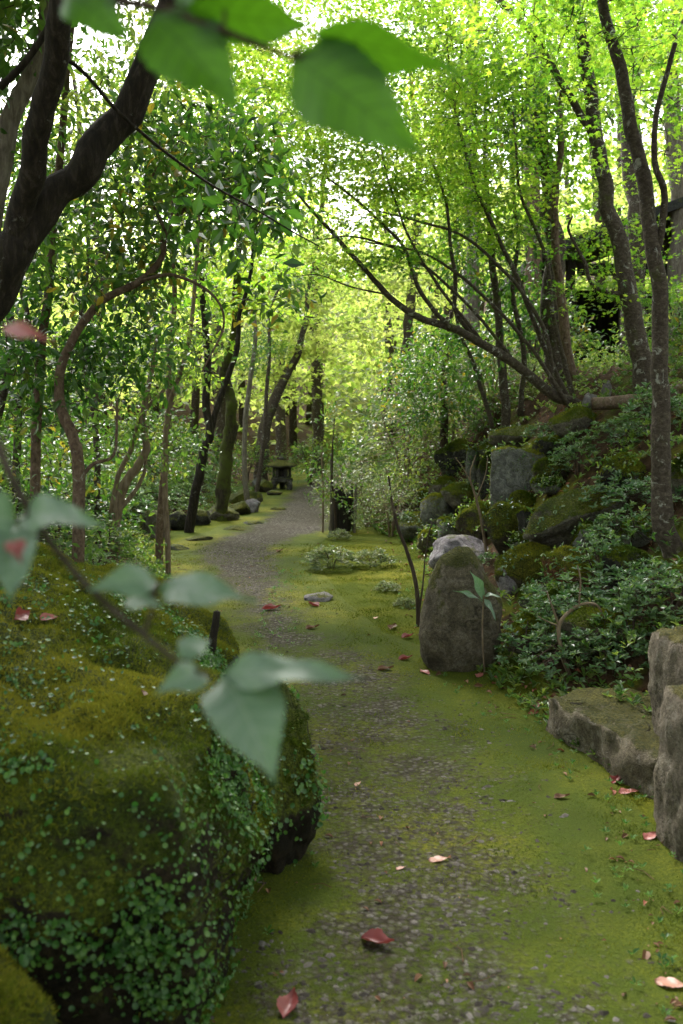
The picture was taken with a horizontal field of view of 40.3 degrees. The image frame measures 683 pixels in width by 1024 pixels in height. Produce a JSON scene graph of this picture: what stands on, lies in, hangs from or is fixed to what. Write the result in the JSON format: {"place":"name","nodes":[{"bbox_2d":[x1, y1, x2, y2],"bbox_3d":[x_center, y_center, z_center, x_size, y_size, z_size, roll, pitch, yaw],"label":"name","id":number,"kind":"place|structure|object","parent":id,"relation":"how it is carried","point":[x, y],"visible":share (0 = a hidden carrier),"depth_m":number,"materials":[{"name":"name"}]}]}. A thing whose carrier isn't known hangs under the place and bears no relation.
{"place":"outdoors","nodes":[
{"label":"outdoors","id":0,"kind":"place"},
{"bbox_2d":[0,0,682,280],"label":"sky","id":1,"kind":"structure","parent":0,"point":[77,33],"materials":[{"name":"white"}]},
{"bbox_2d":[5,221,682,826],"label":"ground","id":2,"kind":"structure","parent":0,"point":[367,537],"depth_m":9.41,"materials":[{"name":"green plant"}]},
{"bbox_2d":[0,943,61,1023],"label":"boulder","id":3,"kind":"object","parent":2,"relation":"on","point":[24,999],"visible":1,"depth_m":1.76,"materials":[{"name":"green plant"}]},
{"bbox_2d":[0,147,107,525],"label":"thin tree","id":4,"kind":"object","parent":2,"relation":"on","point":[26,309],"visible":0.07,"depth_m":7.63,"materials":[{"name":"green plant"}]},
{"bbox_2d":[0,104,113,424],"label":"thin tree","id":5,"kind":"object","parent":2,"relation":"on","point":[4,393],"visible":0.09,"depth_m":7.04,"materials":[{"name":"green plant"}]},
{"bbox_2d":[0,474,115,565],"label":"understory shrub","id":6,"kind":"object","parent":2,"relation":"on","point":[60,540],"visible":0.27,"depth_m":6.40,"materials":[{"name":"green plant"}]},
{"bbox_2d":[0,0,126,231],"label":"slender tree","id":7,"kind":"object","parent":2,"relation":"on","point":[12,112],"visible":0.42,"depth_m":5.18,"materials":[{"name":"grey plant"}]},
{"bbox_2d":[5,416,133,529],"bbox_3d":[-3.348,-0.280,10.193,2.107,1.556,2.078,-2,6,-18],"label":"understory shrub","id":8,"kind":"object","parent":2,"relation":"on","point":[61,445],"visible":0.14,"depth_m":10.21,"materials":[{"name":"green plant"}]},
{"bbox_2d":[1,376,142,486],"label":"understory shrub","id":9,"kind":"object","parent":2,"relation":"on","point":[78,426],"visible":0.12,"depth_m":12.50,"materials":[{"name":"green plant"}]},
{"bbox_2d":[21,449,155,559],"bbox_3d":[-2.479,0.024,8.408,1.589,1.190,1.611,-1,6,-13],"label":"understory shrub","id":10,"kind":"object","parent":2,"relation":"on","point":[89,488],"visible":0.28,"depth_m":8.47,"materials":[{"name":"green plant"}]},
{"bbox_2d":[46,147,136,547],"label":"thin tree","id":11,"kind":"object","parent":2,"relation":"on","point":[97,480],"visible":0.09,"depth_m":8.83,"materials":[{"name":"brown plant"}]},
{"bbox_2d":[1,55,192,452],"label":"distant tree","id":12,"kind":"object","parent":2,"relation":"on","point":[99,317],"visible":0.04,"depth_m":20.63,"materials":[{"name":"green plant"}]},
{"bbox_2d":[0,0,203,542],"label":"straight tree","id":13,"kind":"object","parent":2,"relation":"on","point":[37,461],"visible":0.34,"depth_m":6.71,"materials":[{"name":"green plant"}]},
{"bbox_2d":[44,506,168,576],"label":"understory shrub","id":14,"kind":"object","parent":2,"relation":"on","point":[110,537],"visible":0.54,"depth_m":7.65,"materials":[{"name":"green plant"}]},
{"bbox_2d":[0,542,280,1023],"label":"boulder","id":15,"kind":"object","parent":2,"relation":"on","point":[136,827],"visible":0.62,"depth_m":2.17,"materials":[{"name":"green plant"}]},
{"bbox_2d":[86,419,199,504],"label":"understory shrub","id":16,"kind":"object","parent":2,"relation":"on","point":[173,474],"visible":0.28,"depth_m":13.60,"materials":[{"name":"green plant"}]},
{"bbox_2d":[65,301,221,562],"bbox_3d":[-1.788,-0.530,8.358,1.307,2.715,1.642,-2,6,-22],"label":"twisted shrub","id":17,"kind":"object","parent":2,"relation":"on","point":[118,504],"visible":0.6,"depth_m":8.19,"materials":[{"name":"green plant"}]},
{"bbox_2d":[89,398,218,487],"bbox_3d":[-3.405,-1.201,16.902,2.323,1.739,2.355,2,6,19],"label":"understory shrub","id":18,"kind":"object","parent":2,"relation":"on","point":[189,430],"visible":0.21,"depth_m":16.93,"materials":[{"name":"green plant"}]},
{"bbox_2d":[0,0,319,322],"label":"forked tree","id":19,"kind":"object","parent":2,"relation":"on","point":[39,200],"visible":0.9,"depth_m":4.12,"materials":[{"name":"brown plant"}]},
{"bbox_2d":[60,0,461,156],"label":"overhanging branch","id":20,"kind":"object","parent":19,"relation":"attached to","point":[341,72],"visible":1,"depth_m":0.69,"materials":[{"name":"green plant"}]},
{"bbox_2d":[0,58,329,562],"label":"camellia tree","id":21,"kind":"object","parent":2,"relation":"on","point":[90,360],"visible":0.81,"depth_m":6.15,"materials":[{"name":"green plant"}]},
{"bbox_2d":[72,11,264,563],"bbox_3d":[-1.813,-2.252,9.498,2.032,6.022,1.790,4,7,33],"label":"young tree","id":22,"kind":"object","parent":2,"relation":"on","point":[159,530],"visible":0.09,"depth_m":9.39,"materials":[{"name":"green plant"}]},
{"bbox_2d":[0,320,363,786],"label":"foreground sapling","id":23,"kind":"object","parent":2,"relation":"on","point":[243,706],"visible":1,"depth_m":0.74,"materials":[{"name":"green plant"}]},
{"bbox_2d":[73,46,321,467],"bbox_3d":[-2.657,-6.465,22.537,5.987,11.607,7.310,4,7,31],"label":"distant tree","id":24,"kind":"object","parent":2,"relation":"on","point":[220,423],"visible":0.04,"depth_m":22.57,"materials":[{"name":"green plant"}]},
{"bbox_2d":[130,91,276,575],"bbox_3d":[-1.276,-1.513,8.497,1.390,4.759,1.209,-4,7,-33],"label":"thin tree","id":25,"kind":"object","parent":2,"relation":"on","point":[181,371],"visible":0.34,"depth_m":8.43,"materials":[{"name":"green plant"}]},
{"bbox_2d":[111,102,311,532],"bbox_3d":[-1.893,-2.514,12.636,3.114,5.929,2.637,5,8,43],"label":"curved tree","id":26,"kind":"object","parent":2,"relation":"on","point":[190,521],"visible":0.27,"depth_m":11.99,"materials":[{"name":"green plant"}]},
{"bbox_2d":[181,86,319,520],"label":"mossy tree","id":27,"kind":"object","parent":2,"relation":"on","point":[223,482],"visible":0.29,"depth_m":13.29,"materials":[{"name":"green plant"}]},
{"bbox_2d":[223,232,279,501],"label":"thin tree","id":28,"kind":"object","parent":2,"relation":"on","point":[253,355],"visible":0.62,"depth_m":15.48,"materials":[{"name":"green plant"}]},
{"bbox_2d":[168,39,382,459],"bbox_3d":[-2.115,-7.593,28.552,6.585,12.767,8.041,-1,6,-12],"label":"distant tree","id":29,"kind":"object","parent":2,"relation":"on","point":[280,429],"visible":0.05,"depth_m":29.27,"materials":[{"name":"green plant"}]},
{"bbox_2d":[242,264,314,491],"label":"thin tree","id":30,"kind":"object","parent":2,"relation":"on","point":[269,340],"visible":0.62,"depth_m":16.46,"materials":[{"name":"green plant"}]},
{"bbox_2d":[266,456,296,489],"bbox_3d":[-1.234,-0.788,19.177,0.632,0.744,0.552,0,6,0],"label":"stone lantern","id":31,"kind":"object","parent":2,"relation":"on","point":[282,478],"visible":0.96,"depth_m":19.05,"materials":[{"name":"grey stone"}]},
{"bbox_2d":[246,681,329,874],"bbox_3d":[-0.280,0.957,3.267,0.439,0.770,0.662,-2,6,-22],"label":"boulder","id":32,"kind":"object","parent":2,"relation":"on","point":[295,792],"visible":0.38,"depth_m":3.11,"materials":[{"name":"green plant"}]},
{"bbox_2d":[210,213,378,480],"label":"leaning tree","id":33,"kind":"object","parent":2,"relation":"on","point":[298,352],"visible":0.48,"depth_m":19.78,"materials":[{"name":"green plant"}]},
{"bbox_2d":[271,435,340,484],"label":"understory shrub","id":34,"kind":"object","parent":2,"relation":"on","point":[301,453],"visible":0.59,"depth_m":20.47,"materials":[{"name":"green plant"}]},
{"bbox_2d":[188,101,439,473],"bbox_3d":[-1.054,-5.405,23.526,6.953,9.691,5.118,0,6,0],"label":"distant tree","id":35,"kind":"object","parent":2,"relation":"on","point":[314,374],"visible":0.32,"depth_m":23.56,"materials":[{"name":"green plant"}]},
{"bbox_2d":[300,544,357,569],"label":"leafy clump","id":36,"kind":"object","parent":2,"relation":"on","point":[314,556],"visible":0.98,"depth_m":9.11,"materials":[{"name":"green plant"}]},
{"bbox_2d":[296,392,385,532],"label":"sapling","id":37,"kind":"object","parent":2,"relation":"on","point":[343,468],"visible":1,"depth_m":11.97,"materials":[{"name":"green plant"}]},
{"bbox_2d":[328,485,353,530],"bbox_3d":[0.015,-0.040,12.360,0.398,0.656,0.390,0,6,0],"label":"tree stump","id":38,"kind":"object","parent":2,"relation":"on","point":[347,524],"visible":0.58,"depth_m":12.22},
{"bbox_2d":[0,51,682,457],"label":"woods","id":39,"kind":"object","parent":2,"relation":"on","point":[352,385],"depth_m":32.50,"materials":[{"name":"green plant"}]},
{"bbox_2d":[121,0,582,407],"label":"arching maple","id":40,"kind":"object","parent":2,"relation":"on","point":[555,392],"visible":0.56,"depth_m":9.33,"materials":[{"name":"green plant"}]},
{"bbox_2d":[40,333,682,765],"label":"undergrowth","id":41,"kind":"object","parent":2,"relation":"on","point":[564,687],"visible":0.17,"depth_m":7.33,"materials":[{"name":"green plant"}]},
{"bbox_2d":[319,462,413,526],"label":"vine shrub","id":42,"kind":"object","parent":2,"relation":"on","point":[363,479],"visible":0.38,"depth_m":12.57,"materials":[{"name":"green plant"}]},
{"bbox_2d":[65,355,682,959],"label":"leaf litter","id":43,"kind":"object","parent":2,"relation":"on","point":[645,953],"visible":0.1,"depth_m":6.48,"materials":[{"name":"plant"}]},
{"bbox_2d":[346,476,419,536],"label":"shrub","id":44,"kind":"object","parent":2,"relation":"on","point":[399,498],"visible":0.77,"depth_m":11.61,"materials":[{"name":"green plant"}]},
{"bbox_2d":[349,453,432,514],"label":"vine shrub","id":45,"kind":"object","parent":2,"relation":"on","point":[394,477],"visible":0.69,"depth_m":12.29,"materials":[{"name":"green plant"}]},
{"bbox_2d":[284,0,506,425],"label":"distant tree","id":46,"kind":"object","parent":2,"relation":"on","point":[410,296],"visible":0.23,"depth_m":21.77,"materials":[{"name":"green plant"}]},
{"bbox_2d":[342,398,462,486],"bbox_3d":[0.993,-0.972,13.374,2.016,1.550,2.070,-1,6,-5],"label":"vine shrub","id":47,"kind":"object","parent":2,"relation":"on","point":[394,451],"visible":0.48,"depth_m":13.26,"materials":[{"name":"green plant"}]},
{"bbox_2d":[342,338,473,443],"bbox_3d":[1.345,-1.753,14.273,2.372,1.824,2.435,3,7,27],"label":"vine shrub","id":48,"kind":"object","parent":2,"relation":"on","point":[369,394],"visible":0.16,"depth_m":14.24,"materials":[{"name":"green plant"}]},
{"bbox_2d":[375,476,454,626],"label":"sapling","id":49,"kind":"object","parent":2,"relation":"on","point":[418,599],"visible":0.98,"depth_m":6.67,"materials":[{"name":"brown plant"}]},
{"bbox_2d":[316,56,522,366],"bbox_3d":[2.401,-8.359,26.956,5.886,11.145,7.996,-3,7,-28],"label":"distant tree","id":50,"kind":"object","parent":2,"relation":"on","point":[449,292],"visible":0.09,"depth_m":26.93,"materials":[{"name":"green plant"}]},
{"bbox_2d":[397,406,473,469],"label":"vine shrub","id":51,"kind":"object","parent":2,"relation":"on","point":[430,431],"visible":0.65,"depth_m":12.02,"materials":[{"name":"green plant"}]},
{"bbox_2d":[418,490,454,527],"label":"rock","id":52,"kind":"object","parent":2,"relation":"on","point":[432,505],"visible":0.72,"depth_m":10.93,"materials":[{"name":"grey stone"}]},
{"bbox_2d":[366,311,528,475],"bbox_3d":[1.322,-1.389,11.886,2.215,2.317,2.162,3,7,26],"label":"shrub","id":53,"kind":"object","parent":2,"relation":"on","point":[409,391],"visible":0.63,"depth_m":11.73,"materials":[{"name":"green plant"}]},
{"bbox_2d":[433,437,467,476],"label":"rock","id":54,"kind":"object","parent":2,"relation":"on","point":[452,450],"visible":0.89,"depth_m":11.63,"materials":[{"name":"green stone"}]},
{"bbox_2d":[428,535,487,568],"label":"rock","id":55,"kind":"object","parent":2,"relation":"on","point":[443,545],"visible":0.38,"depth_m":8.34,"materials":[{"name":"grey stone"}]},
{"bbox_2d":[440,477,475,510],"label":"rock","id":56,"kind":"object","parent":2,"relation":"on","point":[452,493],"visible":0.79,"depth_m":10.80,"materials":[{"name":"green stone"}]},
{"bbox_2d":[419,546,501,671],"bbox_3d":[0.716,0.601,5.599,0.500,0.808,0.394,0,6,0],"label":"standing stone","id":57,"kind":"object","parent":2,"relation":"on","point":[450,638],"visible":0.85,"depth_m":5.46,"materials":[{"name":"grey stone"}]},
{"bbox_2d":[405,0,519,374],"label":"woodland tree","id":58,"kind":"object","parent":2,"relation":"on","point":[471,316],"visible":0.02,"depth_m":16.56,"materials":[{"name":"grey plant"}]},
{"bbox_2d":[450,498,490,540],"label":"rock","id":59,"kind":"object","parent":2,"relation":"on","point":[467,519],"visible":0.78,"depth_m":8.80,"materials":[{"name":"green stone"}]},
{"bbox_2d":[386,0,585,428],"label":"upright tree","id":60,"kind":"object","parent":2,"relation":"on","point":[511,302],"visible":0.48,"depth_m":10.76,"materials":[{"name":"green plant"}]},
{"bbox_2d":[432,339,547,417],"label":"vine shrub","id":61,"kind":"object","parent":2,"relation":"on","point":[494,359],"visible":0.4,"depth_m":11.54,"materials":[{"name":"green plant"}]},
{"bbox_2d":[480,496,522,554],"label":"rock","id":62,"kind":"object","parent":2,"relation":"on","point":[499,520],"visible":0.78,"depth_m":7.82,"materials":[{"name":"green stone"}]},
{"bbox_2d":[484,422,537,447],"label":"rock","id":63,"kind":"object","parent":2,"relation":"on","point":[506,434],"visible":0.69,"depth_m":10.24,"materials":[{"name":"green stone"}]},
{"bbox_2d":[484,441,545,505],"bbox_3d":[1.656,-0.315,8.839,0.642,0.736,0.513,0,6,0],"label":"rock","id":64,"kind":"object","parent":2,"relation":"on","point":[511,469],"visible":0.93,"depth_m":8.64,"materials":[{"name":"grey stone"}]},
{"bbox_2d":[493,540,550,588],"bbox_3d":[1.335,0.397,6.867,0.454,0.369,0.353,0,6,0],"label":"rock","id":65,"kind":"object","parent":2,"relation":"on","point":[518,564],"visible":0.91,"depth_m":6.75,"materials":[{"name":"green stone"}]},
{"bbox_2d":[501,610,554,653],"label":"rock","id":66,"kind":"object","parent":2,"relation":"on","point":[529,617],"visible":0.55,"depth_m":5.44,"materials":[{"name":"green stone"}]},
{"bbox_2d":[410,0,647,389],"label":"twin tree","id":67,"kind":"object","parent":2,"relation":"on","point":[544,303],"visible":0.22,"depth_m":10.88,"materials":[{"name":"green plant"}]},
{"bbox_2d":[459,277,600,371],"bbox_3d":[2.626,-2.509,12.740,1.914,1.446,1.954,0,6,-3],"label":"understory shrub","id":68,"kind":"object","parent":2,"relation":"on","point":[492,318],"visible":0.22,"depth_m":12.78,"materials":[{"name":"green plant"}]},
{"bbox_2d":[493,614,582,669],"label":"bank shrub","id":69,"kind":"object","parent":2,"relation":"on","point":[543,631],"visible":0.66,"depth_m":5.21,"materials":[{"name":"green plant"}]},
{"bbox_2d":[408,0,682,393],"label":"forking tree","id":70,"kind":"object","parent":2,"relation":"on","point":[626,294],"visible":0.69,"depth_m":8.18,"materials":[{"name":"green plant"}]},
{"bbox_2d":[465,51,646,389],"bbox_3d":[2.266,-3.059,10.307,1.868,3.813,2.065,0,6,0],"label":"reddish tree","id":71,"kind":"object","parent":2,"relation":"on","point":[563,319],"visible":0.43,"depth_m":10.28,"materials":[{"name":"green plant"}]},
{"bbox_2d":[432,0,682,558],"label":"tall slim tree","id":72,"kind":"object","parent":2,"relation":"on","point":[662,512],"visible":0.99,"depth_m":5.61,"materials":[{"name":"green plant"}]},
{"bbox_2d":[439,0,682,358],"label":"woodland tree","id":73,"kind":"object","parent":2,"relation":"on","point":[529,258],"visible":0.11,"depth_m":15.08,"materials":[{"name":"green plant"}]},
{"bbox_2d":[509,305,619,373],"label":"understory shrub","id":74,"kind":"object","parent":2,"relation":"on","point":[582,331],"visible":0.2,"depth_m":14.15,"materials":[{"name":"green plant"}]},
{"bbox_2d":[527,565,604,680],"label":"bare shrub","id":75,"kind":"object","parent":2,"relation":"on","point":[567,613],"visible":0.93,"depth_m":4.97,"materials":[{"name":"brown plant"}]},
{"bbox_2d":[535,542,597,588],"bbox_3d":[1.459,0.394,6.067,0.412,0.375,0.438,-3,7,-29],"label":"rock","id":76,"kind":"object","parent":2,"relation":"on","point":[555,564],"visible":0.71,"depth_m":5.97,"materials":[{"name":"green stone"}]},
{"bbox_2d":[456,0,680,288],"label":"distant tree","id":77,"kind":"object","parent":2,"relation":"on","point":[597,215],"visible":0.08,"depth_m":23.21,"materials":[{"name":"green plant"}]},
{"bbox_2d":[515,629,623,681],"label":"bank shrub","id":78,"kind":"object","parent":2,"relation":"on","point":[557,658],"visible":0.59,"depth_m":4.94,"materials":[{"name":"green plant"}]},
{"bbox_2d":[547,404,596,438],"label":"rock","id":79,"kind":"object","parent":2,"relation":"on","point":[574,419],"visible":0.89,"depth_m":8.56,"materials":[{"name":"green stone"}]},
{"bbox_2d":[548,430,602,477],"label":"bank shrub","id":80,"kind":"object","parent":2,"relation":"on","point":[570,450],"visible":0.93,"depth_m":7.92,"materials":[{"name":"green plant"}]},
{"bbox_2d":[522,483,629,546],"bbox_3d":[1.770,-0.006,7.057,0.894,0.532,0.754,0,6,0],"label":"rock","id":81,"kind":"object","parent":2,"relation":"on","point":[553,521],"visible":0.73,"depth_m":6.82,"materials":[{"name":"green stone"}]},
{"bbox_2d":[484,0,682,109],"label":"woodland tree","id":82,"kind":"object","parent":2,"relation":"on","point":[672,68],"visible":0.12,"depth_m":11.96,"materials":[{"name":"green plant"}]},
{"bbox_2d":[488,197,682,361],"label":"garden hut","id":83,"kind":"object","parent":2,"relation":"on","point":[606,322],"visible":0.12,"depth_m":20.06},
{"bbox_2d":[559,530,624,592],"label":"bank shrub","id":84,"kind":"object","parent":2,"relation":"on","point":[605,546],"visible":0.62,"depth_m":5.59,"materials":[{"name":"green plant"}]},
{"bbox_2d":[548,597,638,656],"bbox_3d":[1.418,0.634,5.198,0.456,0.317,0.457,-3,7,-28],"label":"rock","id":85,"kind":"object","parent":2,"relation":"on","point":[579,617],"visible":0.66,"depth_m":5.09,"materials":[{"name":"green stone"}]},
{"bbox_2d":[552,617,652,678],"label":"bank shrub","id":86,"kind":"object","parent":2,"relation":"on","point":[596,638],"visible":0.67,"depth_m":4.80,"materials":[{"name":"green plant"}]},
{"bbox_2d":[546,688,659,798],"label":"stone slab","id":87,"kind":"structure","parent":2,"relation":"on","point":[621,738],"depth_m":4.10,"materials":[{"name":"grey stone"}]},
{"bbox_2d":[576,412,649,453],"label":"bank shrub","id":88,"kind":"object","parent":2,"relation":"on","point":[604,426],"visible":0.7,"depth_m":7.62,"materials":[{"name":"green plant"}]},
{"bbox_2d":[577,466,648,507],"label":"bank shrub","id":89,"kind":"object","parent":2,"relation":"on","point":[603,487],"visible":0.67,"depth_m":6.72,"materials":[{"name":"green plant"}]},
{"bbox_2d":[582,500,656,547],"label":"bank shrub","id":90,"kind":"object","parent":2,"relation":"on","point":[616,517],"visible":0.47,"depth_m":6.08,"materials":[{"name":"green plant"}]},
{"bbox_2d":[596,447,647,496],"bbox_3d":[2.107,-0.286,6.854,0.473,0.388,0.353,0,6,0],"label":"rock","id":91,"kind":"object","parent":2,"relation":"on","point":[626,463],"visible":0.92,"depth_m":6.82,"materials":[{"name":"green stone"}]},
{"bbox_2d":[601,542,649,594],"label":"rock","id":92,"kind":"object","parent":2,"relation":"on","point":[629,554],"visible":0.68,"depth_m":5.50,"materials":[{"name":"green stone"}]},
{"bbox_2d":[583,557,682,603],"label":"bank shrub","id":93,"kind":"object","parent":2,"relation":"on","point":[602,579],"visible":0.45,"depth_m":5.26,"materials":[{"name":"green plant"}]},
{"bbox_2d":[591,575,677,642],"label":"bank shrub","id":94,"kind":"object","parent":2,"relation":"on","point":[621,601],"visible":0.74,"depth_m":4.90,"materials":[{"name":"green plant"}]},
{"bbox_2d":[591,380,682,409],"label":"fallen log","id":95,"kind":"object","parent":2,"relation":"on","point":[600,403],"visible":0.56,"depth_m":8.14,"materials":[{"name":"brown wood"}]},
{"bbox_2d":[601,3,682,361],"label":"woodland tree","id":96,"kind":"object","parent":2,"relation":"on","point":[633,203],"visible":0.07,"depth_m":14.06,"materials":[{"name":"green plant"}]},
{"bbox_2d":[601,476,682,508],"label":"bank shrub","id":97,"kind":"object","parent":2,"relation":"on","point":[644,487],"visible":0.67,"depth_m":6.27,"materials":[{"name":"green plant"}]},
{"bbox_2d":[610,559,682,627],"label":"bank shrub","id":98,"kind":"object","parent":2,"relation":"on","point":[667,582],"visible":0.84,"depth_m":4.89,"materials":[{"name":"green plant"}]},
{"bbox_2d":[614,379,682,439],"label":"bank shrub","id":99,"kind":"object","parent":2,"relation":"on","point":[674,401],"visible":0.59,"depth_m":7.15,"materials":[{"name":"green plant"}]},
{"bbox_2d":[645,5,682,355],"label":"woodland tree","id":100,"kind":"object","parent":2,"relation":"on","point":[676,219],"visible":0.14,"depth_m":15.43,"materials":[{"name":"plant"}]},
{"bbox_2d":[648,626,682,735],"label":"capstone","id":101,"kind":"object","parent":2,"relation":"on","point":[665,654],"visible":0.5,"depth_m":3.82,"materials":[{"name":"stone"}]},
{"bbox_2d":[653,684,682,861],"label":"stone post","id":102,"kind":"object","parent":2,"relation":"on","point":[668,792],"visible":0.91,"depth_m":3.17,"materials":[{"name":"grey stone"}]},
{"bbox_2d":[163,470,682,1023],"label":"gravel path","id":103,"kind":"structure","parent":0,"point":[297,522],"depth_m":3.17,"materials":[{"name":"grey gravel"}]},
{"bbox_2d":[133,542,682,1023],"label":"moss","id":104,"kind":"object","parent":103,"relation":"on","point":[377,610],"visible":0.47,"depth_m":4.09,"materials":[{"name":"green plant"}]},
{"bbox_2d":[173,543,682,1023],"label":"leaf debris","id":105,"kind":"object","parent":103,"relation":"on","point":[471,984],"visible":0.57,"depth_m":2.94,"materials":[{"name":"brown plant"}]},
{"bbox_2d":[241,568,682,1014],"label":"seedlings","id":106,"kind":"object","parent":103,"relation":"on","point":[648,893],"visible":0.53,"depth_m":3.19,"materials":[{"name":"green plant"}]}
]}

